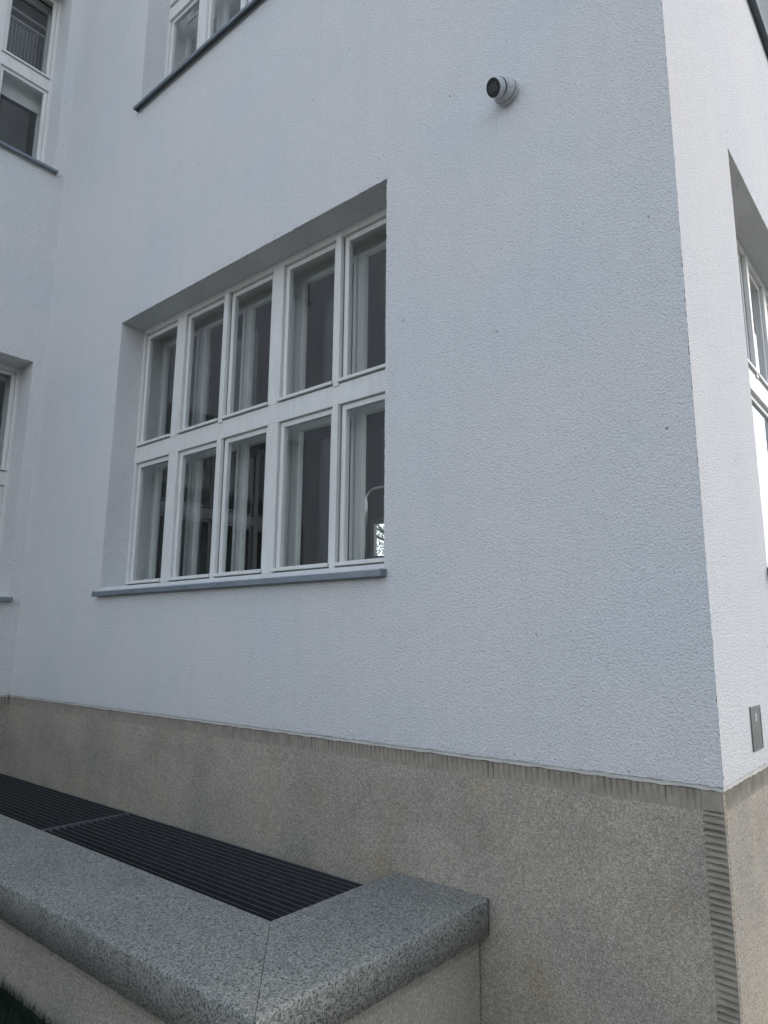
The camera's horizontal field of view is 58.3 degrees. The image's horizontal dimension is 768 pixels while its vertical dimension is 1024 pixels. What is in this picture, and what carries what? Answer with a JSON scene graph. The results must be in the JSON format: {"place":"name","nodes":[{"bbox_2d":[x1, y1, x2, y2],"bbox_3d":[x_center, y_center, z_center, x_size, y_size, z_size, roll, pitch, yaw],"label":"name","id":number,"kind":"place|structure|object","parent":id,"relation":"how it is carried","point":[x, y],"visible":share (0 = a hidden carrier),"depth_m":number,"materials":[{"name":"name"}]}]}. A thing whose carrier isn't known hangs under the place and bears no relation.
{"place":"outdoors","nodes":[
{"label":"outdoors","id":0,"kind":"place"},
{"bbox_2d":[0,973,58,1023],"bbox_3d":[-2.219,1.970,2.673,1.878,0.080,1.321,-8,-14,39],"label":"grass","id":1,"kind":"structure","parent":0,"point":[19,1017],"depth_m":2.76,"materials":[{"name":"plant"}]},
{"bbox_2d":[365,485,383,558],"bbox_3d":[0.185,0.147,4.604,0.482,0.619,0.431,-8,-14,39],"label":"chair","id":2,"kind":"object","parent":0,"point":[371,490],"visible":0.27,"depth_m":4.59,"materials":[{"name":"silver metal"}]},
{"bbox_2d":[377,524,383,555],"label":"sky","id":3,"kind":"structure","parent":0,"point":[379,524],"materials":[{"name":"white"}]},
{"label":"ground","id":4,"kind":"structure","parent":0,"visible":0},
{"bbox_2d":[0,814,488,1023],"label":"retaining wall","id":5,"kind":"structure","parent":4,"relation":"on","point":[88,936],"depth_m":2.60,"materials":[{"name":"stone"}]},
{"bbox_2d":[0,773,129,829],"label":"floor grating","id":6,"kind":"object","parent":5,"relation":"on","point":[34,805],"visible":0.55,"depth_m":4.81,"materials":[{"name":"metal"}]},
{"bbox_2d":[42,813,362,921],"bbox_3d":[-1.078,1.853,3.608,2.304,0.036,0.788,-8,-14,39],"label":"floor grating","id":7,"kind":"object","parent":5,"relation":"on","point":[267,887],"visible":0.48,"depth_m":3.59,"materials":[{"name":"metal"}]},
{"bbox_2d":[376,524,383,555],"bbox_3d":[0.110,2.225,20.390,3.266,6.172,4.023,1,-11,-3],"label":"tree","id":8,"kind":"object","parent":4,"relation":"on","point":[380,529],"visible":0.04,"depth_m":20.55,"materials":[{"name":"plant"}]},
{"bbox_2d":[0,0,767,1023],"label":"school building","id":9,"kind":"structure","parent":4,"relation":"on","point":[286,286],"depth_m":3.60,"materials":[{"name":"paint"}]},
{"bbox_2d":[0,363,20,601],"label":"window","id":10,"kind":"structure","parent":9,"relation":"in","point":[10,375],"depth_m":6.66,"materials":[{"name":"paint"}]},
{"bbox_2d":[1,72,41,115],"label":"roller blind","id":11,"kind":"object","parent":9,"relation":"attached to","point":[21,94],"visible":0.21,"depth_m":7.29,"materials":[{"name":"fabric"}]},
{"bbox_2d":[6,6,45,70],"bbox_3d":[-3.914,-4.981,7.387,0.030,0.855,0.730,-8,-14,39],"label":"wire screen","id":12,"kind":"object","parent":9,"relation":"attached to","point":[23,24],"visible":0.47,"depth_m":7.46,"materials":[{"name":"grey metal"}]},
{"bbox_2d":[0,0,61,173],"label":"window","id":13,"kind":"structure","parent":9,"relation":"in","point":[15,67],"depth_m":7.26,"materials":[{"name":"paint"}]},
{"bbox_2d":[133,0,260,111],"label":"window","id":14,"kind":"structure","parent":9,"relation":"in","point":[183,25],"depth_m":6.28,"materials":[{"name":"paint"}]},
{"bbox_2d":[91,207,386,596],"bbox_3d":[-0.966,-0.620,4.808,3.004,2.335,0.517,-8,-14,39],"label":"window","id":15,"kind":"structure","parent":9,"relation":"in","point":[291,410],"depth_m":4.83,"materials":[{"name":"paint"}]},
{"bbox_2d":[370,518,383,556],"bbox_3d":[0.087,0.548,10.092,0.720,0.950,0.060,-8,-14,39],"label":"window","id":16,"kind":"structure","parent":9,"relation":"in","point":[374,522],"depth_m":10.30,"materials":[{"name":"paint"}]},
{"bbox_2d":[486,76,518,106],"bbox_3d":[0.579,-2.106,3.412,0.128,0.136,0.146,-8,-14,39],"label":"security camera","id":17,"kind":"object","parent":9,"relation":"attached to","point":[502,91],"visible":1,"depth_m":3.39,"materials":[{"name":"white plastic"}]},
{"bbox_2d":[488,81,497,93],"bbox_3d":[0.534,-2.081,3.378,0.019,0.040,0.055,9,-13,-37],"label":"lens window","id":18,"kind":"structure","parent":17,"relation":"in","point":[493,87],"depth_m":3.38,"materials":[{"name":"black glass"}]},
{"bbox_2d":[736,237,767,573],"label":"window","id":19,"kind":"structure","parent":9,"relation":"in","point":[754,294],"depth_m":4.69,"materials":[{"name":"paint"}]},
{"bbox_2d":[749,705,763,751],"bbox_3d":[1.527,0.884,2.822,0.006,0.173,0.168,-8,-14,39],"label":"wall box","id":20,"kind":"object","parent":9,"relation":"attached to","point":[756,728],"visible":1,"depth_m":2.81,"materials":[{"name":"grey metal"}]},
{"bbox_2d":[751,709,762,747],"bbox_3d":[1.526,0.885,2.822,0.004,0.144,0.145,-8,-14,39],"label":"door","id":21,"kind":"structure","parent":20,"relation":"in","point":[757,732],"depth_m":2.82,"materials":[{"name":"grey metal"}]},
{"bbox_2d":[748,0,767,56],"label":"window","id":22,"kind":"structure","parent":9,"relation":"in","point":[753,4],"depth_m":5.15,"materials":[{"name":"paint"}]}
]}

